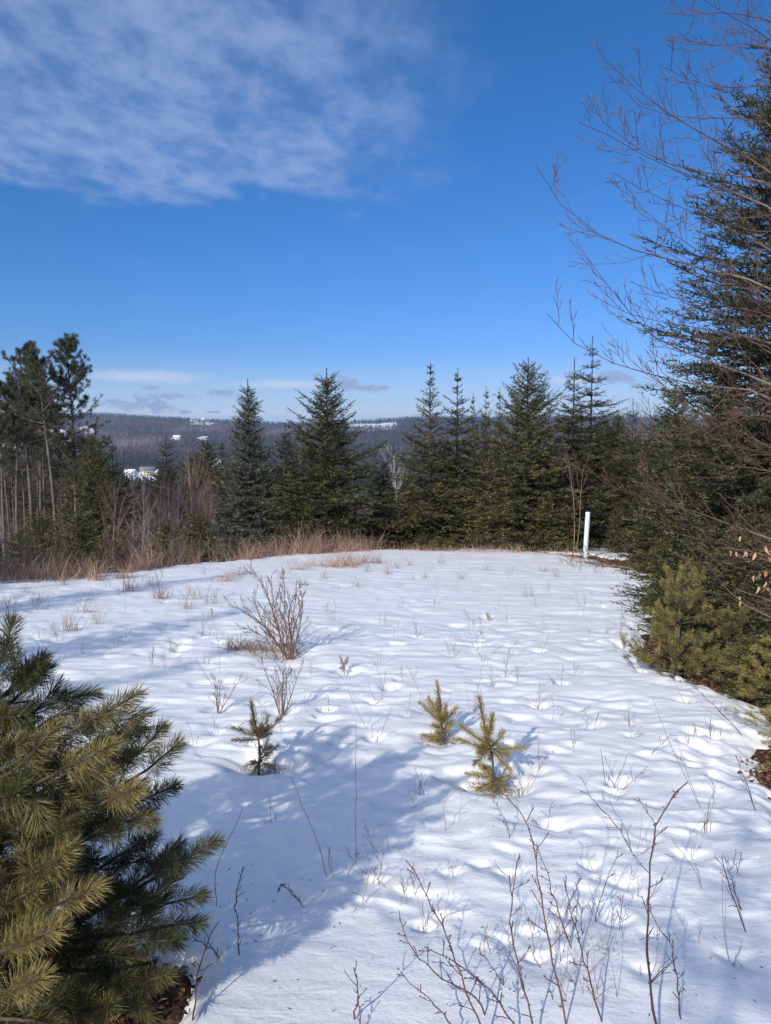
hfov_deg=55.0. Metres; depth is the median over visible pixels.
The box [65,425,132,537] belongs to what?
fir tree
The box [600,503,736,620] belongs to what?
young fir
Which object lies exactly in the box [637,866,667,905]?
dry stalk
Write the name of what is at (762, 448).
fir tree
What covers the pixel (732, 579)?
young fir
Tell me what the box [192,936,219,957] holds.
weed stem
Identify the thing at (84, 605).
grass clump
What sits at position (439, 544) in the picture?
young fir
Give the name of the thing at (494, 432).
spruce tree
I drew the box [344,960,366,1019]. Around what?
weed stem
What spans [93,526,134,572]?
leafless bush
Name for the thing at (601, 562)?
brush litter
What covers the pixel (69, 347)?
pine tree
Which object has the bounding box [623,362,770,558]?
fir tree
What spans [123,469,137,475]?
house
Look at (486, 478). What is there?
fir tree
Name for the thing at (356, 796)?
weed stem
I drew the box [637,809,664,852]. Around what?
dry stalk
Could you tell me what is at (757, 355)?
spruce tree
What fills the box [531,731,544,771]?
dry stalk
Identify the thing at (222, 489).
spruce tree
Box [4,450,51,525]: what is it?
fir tree
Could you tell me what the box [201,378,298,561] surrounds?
spruce tree
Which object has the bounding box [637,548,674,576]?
young fir
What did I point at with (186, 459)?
bare tree
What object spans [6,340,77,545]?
pine tree
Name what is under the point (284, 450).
spruce tree
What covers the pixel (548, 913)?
dry stalk
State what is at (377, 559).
grass clump
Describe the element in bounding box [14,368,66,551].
pine tree
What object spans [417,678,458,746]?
pine sapling
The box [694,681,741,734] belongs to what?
weed stem
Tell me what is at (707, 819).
dry stalk
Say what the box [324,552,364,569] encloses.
grass clump
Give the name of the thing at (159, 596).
grass clump
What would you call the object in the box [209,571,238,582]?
grass clump
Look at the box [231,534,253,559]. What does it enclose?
leafless bush
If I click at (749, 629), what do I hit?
young fir
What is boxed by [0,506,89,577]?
young fir
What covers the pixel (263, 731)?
pine sapling
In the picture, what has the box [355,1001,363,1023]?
bramble cane
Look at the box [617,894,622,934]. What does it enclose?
bramble cane
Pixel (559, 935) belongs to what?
dry stalk
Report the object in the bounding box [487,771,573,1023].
bramble cane
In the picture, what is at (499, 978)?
bramble cane
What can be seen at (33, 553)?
leafless bush
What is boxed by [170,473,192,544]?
birch tree
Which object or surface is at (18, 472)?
fir tree
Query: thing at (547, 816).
dry stalk
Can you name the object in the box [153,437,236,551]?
spruce tree
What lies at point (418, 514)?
spruce tree
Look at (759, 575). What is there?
beech sapling
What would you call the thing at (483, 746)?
pine sapling
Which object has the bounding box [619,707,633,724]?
dry stalk
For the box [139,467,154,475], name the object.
house
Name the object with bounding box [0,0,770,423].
sky
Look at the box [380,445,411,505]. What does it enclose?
birch tree
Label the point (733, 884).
bramble cane
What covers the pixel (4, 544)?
leafless bush
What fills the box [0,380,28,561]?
pine tree
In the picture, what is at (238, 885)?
weed stem
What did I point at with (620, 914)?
dry stalk
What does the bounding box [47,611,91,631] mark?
grass clump
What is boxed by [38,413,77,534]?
pine tree
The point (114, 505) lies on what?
bare tree
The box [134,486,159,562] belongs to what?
bare tree
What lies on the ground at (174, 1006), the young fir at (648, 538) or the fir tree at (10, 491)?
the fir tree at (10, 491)
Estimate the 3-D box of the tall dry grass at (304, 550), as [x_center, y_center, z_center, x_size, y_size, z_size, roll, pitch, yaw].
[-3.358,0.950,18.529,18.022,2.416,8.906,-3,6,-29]
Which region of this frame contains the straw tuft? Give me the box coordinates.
[345,843,420,900]
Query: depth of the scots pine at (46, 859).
1.98 m
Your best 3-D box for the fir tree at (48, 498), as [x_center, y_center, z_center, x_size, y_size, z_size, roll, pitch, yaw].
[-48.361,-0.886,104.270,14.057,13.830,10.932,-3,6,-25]
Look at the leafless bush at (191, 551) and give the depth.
17.32 m
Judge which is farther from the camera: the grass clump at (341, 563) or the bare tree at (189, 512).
the bare tree at (189, 512)
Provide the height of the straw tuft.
0.157 m
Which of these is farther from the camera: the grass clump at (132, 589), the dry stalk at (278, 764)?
the grass clump at (132, 589)
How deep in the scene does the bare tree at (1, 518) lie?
50.20 m
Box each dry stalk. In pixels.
[270,748,293,773]
[344,846,384,882]
[351,866,369,904]
[371,648,380,666]
[400,864,414,891]
[407,691,420,717]
[414,767,441,794]
[417,895,428,933]
[479,924,509,954]
[491,746,542,796]
[500,896,528,951]
[502,644,514,676]
[513,768,530,793]
[523,885,556,938]
[523,899,562,934]
[529,904,572,967]
[530,801,555,827]
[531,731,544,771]
[546,884,578,915]
[588,749,626,787]
[588,883,632,923]
[602,767,626,801]
[611,894,623,929]
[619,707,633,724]
[623,766,651,789]
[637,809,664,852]
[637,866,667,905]
[639,933,667,972]
[652,733,675,753]
[701,794,712,833]
[704,719,720,737]
[722,878,741,966]
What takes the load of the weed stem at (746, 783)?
on the snow
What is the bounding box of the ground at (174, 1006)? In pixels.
[0,416,770,1023]
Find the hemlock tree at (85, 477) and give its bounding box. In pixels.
[53,434,148,571]
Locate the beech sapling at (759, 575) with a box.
[722,536,770,619]
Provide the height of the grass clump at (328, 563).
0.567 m
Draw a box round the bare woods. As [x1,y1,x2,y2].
[3,415,673,479]
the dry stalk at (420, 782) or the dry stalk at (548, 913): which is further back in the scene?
the dry stalk at (420, 782)
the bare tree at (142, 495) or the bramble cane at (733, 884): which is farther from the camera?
the bare tree at (142, 495)
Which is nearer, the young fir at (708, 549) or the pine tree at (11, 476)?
the young fir at (708, 549)
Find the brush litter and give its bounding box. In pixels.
[556,548,646,575]
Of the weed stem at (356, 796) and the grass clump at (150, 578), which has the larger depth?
the grass clump at (150, 578)
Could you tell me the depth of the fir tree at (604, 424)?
33.66 m
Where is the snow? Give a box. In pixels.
[0,539,770,1023]
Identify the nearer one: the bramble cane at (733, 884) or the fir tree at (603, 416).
the bramble cane at (733, 884)
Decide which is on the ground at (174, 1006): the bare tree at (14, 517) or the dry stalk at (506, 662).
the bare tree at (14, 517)
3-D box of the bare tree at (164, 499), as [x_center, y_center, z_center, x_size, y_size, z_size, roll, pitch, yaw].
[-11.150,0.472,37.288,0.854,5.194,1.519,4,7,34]
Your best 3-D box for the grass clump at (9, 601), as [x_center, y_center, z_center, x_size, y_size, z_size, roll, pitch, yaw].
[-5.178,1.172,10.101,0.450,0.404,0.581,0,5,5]
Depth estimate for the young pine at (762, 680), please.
5.50 m
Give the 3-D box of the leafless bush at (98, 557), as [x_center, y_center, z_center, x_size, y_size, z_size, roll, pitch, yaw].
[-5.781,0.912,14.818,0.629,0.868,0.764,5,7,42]
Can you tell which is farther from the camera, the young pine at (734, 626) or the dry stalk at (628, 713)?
the young pine at (734, 626)
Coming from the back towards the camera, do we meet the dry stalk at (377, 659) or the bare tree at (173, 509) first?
the bare tree at (173, 509)
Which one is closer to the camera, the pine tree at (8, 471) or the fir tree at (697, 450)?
the fir tree at (697, 450)
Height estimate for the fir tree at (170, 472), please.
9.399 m
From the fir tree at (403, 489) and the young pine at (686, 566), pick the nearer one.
the young pine at (686, 566)
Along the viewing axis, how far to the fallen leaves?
4.22 m
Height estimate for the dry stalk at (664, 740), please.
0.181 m
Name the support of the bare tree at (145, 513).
on the ground at (174, 1006)
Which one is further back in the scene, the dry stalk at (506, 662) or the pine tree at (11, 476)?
the pine tree at (11, 476)
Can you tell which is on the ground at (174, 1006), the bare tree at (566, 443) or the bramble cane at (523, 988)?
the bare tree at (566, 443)
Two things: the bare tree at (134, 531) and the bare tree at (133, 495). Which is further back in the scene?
the bare tree at (133, 495)
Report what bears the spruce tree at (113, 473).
on the ground at (174, 1006)
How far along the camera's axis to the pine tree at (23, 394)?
27.48 m
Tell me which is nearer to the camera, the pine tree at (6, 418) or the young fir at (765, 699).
the young fir at (765, 699)
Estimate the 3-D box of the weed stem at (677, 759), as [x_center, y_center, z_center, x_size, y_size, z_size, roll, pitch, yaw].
[1.423,1.186,3.594,0.271,0.586,0.010,0,5,1]
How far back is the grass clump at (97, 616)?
8.71 m
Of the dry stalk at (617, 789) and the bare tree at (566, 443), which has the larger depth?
the bare tree at (566, 443)
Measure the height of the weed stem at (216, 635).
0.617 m
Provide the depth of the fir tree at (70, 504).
46.51 m
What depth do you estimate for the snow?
3.80 m
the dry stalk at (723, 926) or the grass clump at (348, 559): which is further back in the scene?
the grass clump at (348, 559)
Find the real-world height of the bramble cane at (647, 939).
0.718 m
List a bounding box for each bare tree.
[0,480,25,552]
[0,489,12,547]
[43,465,72,539]
[96,472,134,567]
[108,513,128,568]
[117,498,144,569]
[124,473,166,543]
[125,467,158,565]
[126,468,162,562]
[126,471,143,524]
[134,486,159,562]
[146,472,172,552]
[150,508,171,548]
[151,480,187,542]
[153,466,186,534]
[153,471,173,530]
[158,477,184,537]
[172,432,211,554]
[174,451,214,555]
[179,495,201,546]
[180,470,214,541]
[181,490,193,538]
[182,477,216,555]
[193,486,210,559]
[198,475,222,561]
[198,490,226,552]
[352,483,370,537]
[546,403,585,507]
[626,385,650,467]
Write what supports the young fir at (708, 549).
on the snow
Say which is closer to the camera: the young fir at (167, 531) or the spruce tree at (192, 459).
the young fir at (167, 531)
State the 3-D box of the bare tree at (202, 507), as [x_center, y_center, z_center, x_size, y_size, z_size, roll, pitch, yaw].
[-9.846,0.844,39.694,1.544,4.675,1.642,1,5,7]
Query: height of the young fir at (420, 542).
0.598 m
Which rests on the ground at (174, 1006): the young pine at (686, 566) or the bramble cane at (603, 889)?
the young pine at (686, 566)
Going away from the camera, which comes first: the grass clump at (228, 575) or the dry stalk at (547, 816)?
the dry stalk at (547, 816)
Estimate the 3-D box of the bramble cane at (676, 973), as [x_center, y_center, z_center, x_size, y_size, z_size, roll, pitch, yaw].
[0.826,1.333,2.171,0.047,0.302,0.129,-2,6,-24]
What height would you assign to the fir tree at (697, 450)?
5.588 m
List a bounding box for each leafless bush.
[0,522,55,579]
[4,525,53,576]
[16,513,77,576]
[62,541,96,575]
[74,543,115,572]
[92,521,151,571]
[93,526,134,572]
[114,523,154,569]
[148,531,172,567]
[163,528,207,565]
[182,537,208,563]
[210,539,229,561]
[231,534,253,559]
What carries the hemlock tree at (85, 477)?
on the ground at (174, 1006)
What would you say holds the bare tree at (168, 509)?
on the ground at (174, 1006)
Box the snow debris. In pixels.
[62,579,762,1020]
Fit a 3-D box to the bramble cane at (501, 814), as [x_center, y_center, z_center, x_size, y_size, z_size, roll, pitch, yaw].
[0.511,1.347,3.302,0.143,0.224,0.036,5,7,43]
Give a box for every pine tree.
[0,364,40,567]
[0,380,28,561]
[0,412,14,553]
[0,439,27,551]
[1,339,59,548]
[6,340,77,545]
[8,418,45,550]
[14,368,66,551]
[20,386,65,555]
[27,432,55,560]
[30,330,116,538]
[34,423,57,553]
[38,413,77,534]
[70,436,95,561]
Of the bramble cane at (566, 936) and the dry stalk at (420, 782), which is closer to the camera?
the bramble cane at (566, 936)
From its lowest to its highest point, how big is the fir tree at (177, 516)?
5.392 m
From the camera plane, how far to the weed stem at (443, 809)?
3.37 m
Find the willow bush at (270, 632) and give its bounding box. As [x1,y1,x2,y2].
[222,558,310,660]
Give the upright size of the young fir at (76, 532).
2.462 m
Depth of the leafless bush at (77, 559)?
14.57 m
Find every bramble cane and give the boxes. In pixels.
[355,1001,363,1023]
[397,911,484,1014]
[397,971,450,1023]
[405,860,480,1023]
[418,939,514,1023]
[478,949,503,984]
[486,787,509,837]
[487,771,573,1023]
[508,854,533,1023]
[529,839,573,951]
[563,875,602,1021]
[575,878,583,934]
[579,776,631,851]
[588,853,622,921]
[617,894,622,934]
[632,782,687,1023]
[649,907,683,1018]
[723,852,741,909]
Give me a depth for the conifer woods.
1679.72 m
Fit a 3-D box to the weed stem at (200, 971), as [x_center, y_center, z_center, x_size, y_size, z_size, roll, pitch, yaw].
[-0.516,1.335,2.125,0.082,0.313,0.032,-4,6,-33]
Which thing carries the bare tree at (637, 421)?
on the ground at (174, 1006)
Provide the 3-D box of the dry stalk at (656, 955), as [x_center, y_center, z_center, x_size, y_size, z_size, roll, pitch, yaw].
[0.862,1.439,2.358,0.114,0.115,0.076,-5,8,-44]
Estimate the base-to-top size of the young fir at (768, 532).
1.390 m
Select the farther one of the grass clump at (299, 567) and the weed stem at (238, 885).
the grass clump at (299, 567)
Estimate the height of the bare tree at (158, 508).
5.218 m
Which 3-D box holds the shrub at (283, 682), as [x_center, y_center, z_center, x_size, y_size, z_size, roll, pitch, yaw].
[-0.745,1.192,5.143,0.366,0.501,0.196,-3,6,-26]
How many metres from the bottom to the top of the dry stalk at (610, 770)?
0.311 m
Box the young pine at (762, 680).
[722,635,770,717]
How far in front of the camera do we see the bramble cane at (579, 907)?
2.56 m
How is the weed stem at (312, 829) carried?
on the snow
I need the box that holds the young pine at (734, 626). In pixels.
[684,604,758,689]
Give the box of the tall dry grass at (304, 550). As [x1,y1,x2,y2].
[0,522,579,583]
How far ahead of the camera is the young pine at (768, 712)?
4.83 m
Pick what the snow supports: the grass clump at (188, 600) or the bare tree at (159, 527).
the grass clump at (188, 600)
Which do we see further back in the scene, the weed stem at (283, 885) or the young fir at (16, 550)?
the young fir at (16, 550)
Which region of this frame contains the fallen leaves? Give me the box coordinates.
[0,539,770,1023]
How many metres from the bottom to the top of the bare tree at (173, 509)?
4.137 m
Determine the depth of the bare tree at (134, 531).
24.33 m
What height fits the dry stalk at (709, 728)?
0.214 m
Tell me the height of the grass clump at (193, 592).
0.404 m
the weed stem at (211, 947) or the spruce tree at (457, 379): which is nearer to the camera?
the weed stem at (211, 947)
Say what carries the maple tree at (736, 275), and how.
on the snow
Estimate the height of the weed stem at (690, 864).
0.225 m
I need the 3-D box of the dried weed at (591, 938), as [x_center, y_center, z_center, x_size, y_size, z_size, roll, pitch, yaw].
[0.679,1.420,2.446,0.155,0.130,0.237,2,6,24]
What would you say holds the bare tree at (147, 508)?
on the ground at (174, 1006)
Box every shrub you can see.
[208,672,243,712]
[256,650,303,715]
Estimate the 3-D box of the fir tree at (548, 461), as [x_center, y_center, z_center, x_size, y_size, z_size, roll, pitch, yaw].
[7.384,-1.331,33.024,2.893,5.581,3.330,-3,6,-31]
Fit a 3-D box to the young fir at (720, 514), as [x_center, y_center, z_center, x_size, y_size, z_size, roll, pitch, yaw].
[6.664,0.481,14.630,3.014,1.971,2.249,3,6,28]
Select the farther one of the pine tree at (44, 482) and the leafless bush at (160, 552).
the pine tree at (44, 482)
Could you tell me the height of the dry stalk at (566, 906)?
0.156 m
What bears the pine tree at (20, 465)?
on the ground at (174, 1006)
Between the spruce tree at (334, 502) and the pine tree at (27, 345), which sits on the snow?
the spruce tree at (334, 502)
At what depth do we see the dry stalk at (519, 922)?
2.55 m
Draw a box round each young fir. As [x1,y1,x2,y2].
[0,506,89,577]
[0,527,76,580]
[29,508,131,575]
[130,515,206,568]
[170,508,227,562]
[413,536,432,550]
[428,536,453,550]
[597,471,712,569]
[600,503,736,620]
[600,504,634,552]
[611,520,770,636]
[613,493,673,566]
[622,528,770,655]
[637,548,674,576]
[648,491,765,572]
[664,597,770,676]
[696,619,770,708]
[714,507,770,596]
[721,531,770,602]
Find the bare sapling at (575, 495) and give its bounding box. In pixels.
[562,439,590,552]
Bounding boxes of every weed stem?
[192,921,218,1020]
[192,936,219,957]
[211,609,219,669]
[214,807,242,905]
[233,908,241,954]
[234,866,244,906]
[277,883,301,905]
[291,778,326,875]
[328,846,333,877]
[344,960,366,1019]
[355,737,356,857]
[443,784,460,830]
[653,699,700,807]
[672,839,701,888]
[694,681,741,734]
[714,856,745,931]
[735,755,755,810]
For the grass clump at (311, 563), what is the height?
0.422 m
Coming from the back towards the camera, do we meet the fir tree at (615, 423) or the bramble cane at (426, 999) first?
the fir tree at (615, 423)
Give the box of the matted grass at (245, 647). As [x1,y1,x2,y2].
[212,624,311,660]
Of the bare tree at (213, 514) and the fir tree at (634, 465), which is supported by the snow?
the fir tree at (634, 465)
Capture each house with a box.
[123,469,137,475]
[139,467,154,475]
[173,435,180,439]
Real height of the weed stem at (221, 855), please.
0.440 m
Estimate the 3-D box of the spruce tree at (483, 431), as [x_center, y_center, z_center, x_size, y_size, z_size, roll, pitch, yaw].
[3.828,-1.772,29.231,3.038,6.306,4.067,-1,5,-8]
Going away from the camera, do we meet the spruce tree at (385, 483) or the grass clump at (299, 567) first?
the grass clump at (299, 567)
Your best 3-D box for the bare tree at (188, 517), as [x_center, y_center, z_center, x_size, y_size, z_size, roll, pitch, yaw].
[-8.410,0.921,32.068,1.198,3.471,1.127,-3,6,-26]
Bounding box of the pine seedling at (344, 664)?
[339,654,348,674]
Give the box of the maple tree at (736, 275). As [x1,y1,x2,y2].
[535,0,770,618]
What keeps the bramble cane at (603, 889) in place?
on the snow
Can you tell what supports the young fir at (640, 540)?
on the snow
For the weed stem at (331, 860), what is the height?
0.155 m
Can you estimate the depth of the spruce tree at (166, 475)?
51.81 m
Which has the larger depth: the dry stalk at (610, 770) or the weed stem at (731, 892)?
the dry stalk at (610, 770)
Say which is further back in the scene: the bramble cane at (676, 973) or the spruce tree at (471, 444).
the spruce tree at (471, 444)
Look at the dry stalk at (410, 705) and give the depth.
5.04 m
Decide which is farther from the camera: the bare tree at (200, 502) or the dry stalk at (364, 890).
the bare tree at (200, 502)
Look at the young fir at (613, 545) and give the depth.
21.48 m
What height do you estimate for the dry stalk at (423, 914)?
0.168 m
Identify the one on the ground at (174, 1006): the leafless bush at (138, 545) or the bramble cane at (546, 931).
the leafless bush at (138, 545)
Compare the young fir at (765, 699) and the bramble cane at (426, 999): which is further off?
the young fir at (765, 699)
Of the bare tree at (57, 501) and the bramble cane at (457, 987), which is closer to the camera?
the bramble cane at (457, 987)
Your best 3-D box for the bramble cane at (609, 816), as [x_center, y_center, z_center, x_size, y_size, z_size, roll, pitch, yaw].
[0.952,1.298,3.199,0.234,0.298,0.047,2,6,22]
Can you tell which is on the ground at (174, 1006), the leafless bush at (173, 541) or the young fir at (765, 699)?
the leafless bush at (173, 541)
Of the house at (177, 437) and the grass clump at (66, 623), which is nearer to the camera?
the grass clump at (66, 623)
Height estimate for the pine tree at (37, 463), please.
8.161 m
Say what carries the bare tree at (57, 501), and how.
on the ground at (174, 1006)
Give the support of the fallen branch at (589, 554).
on the snow
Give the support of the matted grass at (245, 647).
on the ground at (174, 1006)
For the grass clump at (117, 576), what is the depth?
13.77 m
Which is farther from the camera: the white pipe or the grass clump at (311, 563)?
the white pipe
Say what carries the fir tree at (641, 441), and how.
on the snow
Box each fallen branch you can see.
[573,538,618,561]
[585,553,633,568]
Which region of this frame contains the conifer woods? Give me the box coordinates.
[7,412,675,528]
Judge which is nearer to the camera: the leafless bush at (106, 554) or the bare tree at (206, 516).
the leafless bush at (106, 554)
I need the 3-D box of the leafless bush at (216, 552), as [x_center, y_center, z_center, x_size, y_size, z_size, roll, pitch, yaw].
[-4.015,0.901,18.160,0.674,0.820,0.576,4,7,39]
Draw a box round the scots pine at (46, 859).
[0,607,226,1023]
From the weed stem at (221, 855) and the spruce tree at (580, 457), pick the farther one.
the spruce tree at (580, 457)
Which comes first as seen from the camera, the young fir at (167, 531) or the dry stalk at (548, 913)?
the dry stalk at (548, 913)
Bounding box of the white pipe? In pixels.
[583,512,589,557]
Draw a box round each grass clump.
[0,584,21,607]
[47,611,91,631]
[55,571,74,584]
[69,560,118,580]
[74,595,98,611]
[78,602,112,624]
[102,557,141,578]
[110,566,155,591]
[132,567,163,584]
[143,580,173,598]
[166,582,201,609]
[176,580,207,599]
[197,583,221,603]
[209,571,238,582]
[219,568,243,578]
[271,562,289,578]
[286,560,310,569]
[292,553,332,567]
[322,548,347,566]
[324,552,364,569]
[328,545,374,565]
[354,551,375,562]
[364,551,387,563]
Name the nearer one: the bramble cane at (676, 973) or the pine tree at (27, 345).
the bramble cane at (676, 973)
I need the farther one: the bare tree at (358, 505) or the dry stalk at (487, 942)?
the bare tree at (358, 505)
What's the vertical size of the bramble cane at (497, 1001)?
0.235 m
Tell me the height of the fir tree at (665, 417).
5.845 m
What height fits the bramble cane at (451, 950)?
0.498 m
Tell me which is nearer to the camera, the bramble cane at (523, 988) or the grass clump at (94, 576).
the bramble cane at (523, 988)
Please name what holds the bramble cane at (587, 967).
on the snow
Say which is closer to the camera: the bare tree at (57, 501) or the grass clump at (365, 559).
the grass clump at (365, 559)
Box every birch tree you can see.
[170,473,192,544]
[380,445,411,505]
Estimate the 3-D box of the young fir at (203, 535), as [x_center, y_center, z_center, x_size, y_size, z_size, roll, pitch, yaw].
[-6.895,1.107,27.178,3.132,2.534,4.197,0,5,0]
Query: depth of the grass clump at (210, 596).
10.46 m
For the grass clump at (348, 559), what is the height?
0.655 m
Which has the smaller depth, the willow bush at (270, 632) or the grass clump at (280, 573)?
the willow bush at (270, 632)
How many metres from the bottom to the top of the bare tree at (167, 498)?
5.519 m
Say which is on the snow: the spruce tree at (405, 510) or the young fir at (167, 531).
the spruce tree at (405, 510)
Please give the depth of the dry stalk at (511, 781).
3.83 m
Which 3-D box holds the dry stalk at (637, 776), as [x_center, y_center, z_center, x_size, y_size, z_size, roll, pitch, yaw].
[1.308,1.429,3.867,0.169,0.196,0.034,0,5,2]
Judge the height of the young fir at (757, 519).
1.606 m
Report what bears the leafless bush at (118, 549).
on the ground at (174, 1006)
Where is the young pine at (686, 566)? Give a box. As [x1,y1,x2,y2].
[652,559,714,637]
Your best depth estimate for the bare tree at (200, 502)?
36.27 m
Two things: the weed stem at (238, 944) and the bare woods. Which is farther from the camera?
the bare woods
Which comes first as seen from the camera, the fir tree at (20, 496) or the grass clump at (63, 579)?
the grass clump at (63, 579)
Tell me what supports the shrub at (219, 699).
on the snow
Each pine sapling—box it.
[229,698,285,775]
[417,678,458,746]
[453,694,527,797]
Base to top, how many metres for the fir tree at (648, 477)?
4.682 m
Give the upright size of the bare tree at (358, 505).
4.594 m
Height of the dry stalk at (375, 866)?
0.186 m
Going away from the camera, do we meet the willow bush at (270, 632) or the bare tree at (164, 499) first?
the willow bush at (270, 632)
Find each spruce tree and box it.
[54,442,183,568]
[136,433,189,558]
[141,449,234,534]
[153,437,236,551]
[182,442,264,561]
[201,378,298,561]
[236,426,319,554]
[246,368,410,553]
[358,466,413,549]
[361,364,495,549]
[377,370,515,548]
[386,482,426,546]
[432,358,622,552]
[449,395,481,510]
[454,386,514,538]
[475,387,523,539]
[527,357,628,548]
[611,25,770,549]
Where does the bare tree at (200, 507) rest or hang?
on the ground at (174, 1006)
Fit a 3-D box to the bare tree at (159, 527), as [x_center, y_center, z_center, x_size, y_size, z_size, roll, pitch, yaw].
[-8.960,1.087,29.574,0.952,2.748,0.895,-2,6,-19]
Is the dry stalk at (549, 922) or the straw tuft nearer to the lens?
the dry stalk at (549, 922)
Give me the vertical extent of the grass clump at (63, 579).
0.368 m
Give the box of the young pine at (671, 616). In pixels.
[622,562,740,679]
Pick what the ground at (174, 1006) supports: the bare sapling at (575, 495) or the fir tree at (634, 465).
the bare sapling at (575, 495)
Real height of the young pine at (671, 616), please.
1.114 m
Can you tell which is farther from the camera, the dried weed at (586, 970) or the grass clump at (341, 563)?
the grass clump at (341, 563)
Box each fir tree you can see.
[0,447,72,561]
[0,458,28,539]
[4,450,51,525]
[6,453,26,490]
[19,462,64,518]
[29,435,155,557]
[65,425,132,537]
[122,459,191,534]
[133,476,220,563]
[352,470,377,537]
[376,467,420,543]
[459,432,501,542]
[511,336,654,548]
[521,424,565,533]
[580,419,628,482]
[581,413,641,540]
[590,384,708,546]
[590,398,655,547]
[601,410,676,545]
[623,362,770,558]
[634,419,650,470]
[676,385,723,512]
[752,393,770,495]
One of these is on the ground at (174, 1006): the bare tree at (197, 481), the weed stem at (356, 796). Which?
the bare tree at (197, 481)
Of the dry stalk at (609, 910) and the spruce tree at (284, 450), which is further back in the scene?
the spruce tree at (284, 450)
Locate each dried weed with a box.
[540,909,618,1013]
[573,915,614,953]
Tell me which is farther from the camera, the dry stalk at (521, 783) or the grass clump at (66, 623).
the grass clump at (66, 623)
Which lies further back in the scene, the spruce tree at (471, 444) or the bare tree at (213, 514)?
the bare tree at (213, 514)
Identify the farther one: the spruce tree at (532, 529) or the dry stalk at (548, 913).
the spruce tree at (532, 529)
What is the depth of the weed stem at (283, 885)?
2.77 m
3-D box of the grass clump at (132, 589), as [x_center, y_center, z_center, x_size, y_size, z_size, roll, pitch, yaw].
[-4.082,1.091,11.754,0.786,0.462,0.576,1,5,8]
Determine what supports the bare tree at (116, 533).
on the ground at (174, 1006)
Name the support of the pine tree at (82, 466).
on the ground at (174, 1006)
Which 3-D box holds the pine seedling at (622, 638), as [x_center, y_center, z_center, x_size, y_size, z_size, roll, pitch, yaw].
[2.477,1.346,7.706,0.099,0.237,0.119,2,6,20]
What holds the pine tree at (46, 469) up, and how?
on the snow
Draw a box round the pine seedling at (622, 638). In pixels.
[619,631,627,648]
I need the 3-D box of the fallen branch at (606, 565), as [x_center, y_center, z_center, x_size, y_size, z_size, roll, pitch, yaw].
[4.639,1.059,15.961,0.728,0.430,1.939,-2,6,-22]
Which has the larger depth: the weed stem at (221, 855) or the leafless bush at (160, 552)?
the leafless bush at (160, 552)
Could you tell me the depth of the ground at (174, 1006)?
1461.88 m
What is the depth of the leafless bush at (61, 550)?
14.34 m
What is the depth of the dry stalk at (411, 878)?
2.86 m
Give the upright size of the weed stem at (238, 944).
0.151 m
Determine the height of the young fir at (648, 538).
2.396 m
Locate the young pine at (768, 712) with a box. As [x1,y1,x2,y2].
[722,704,770,771]

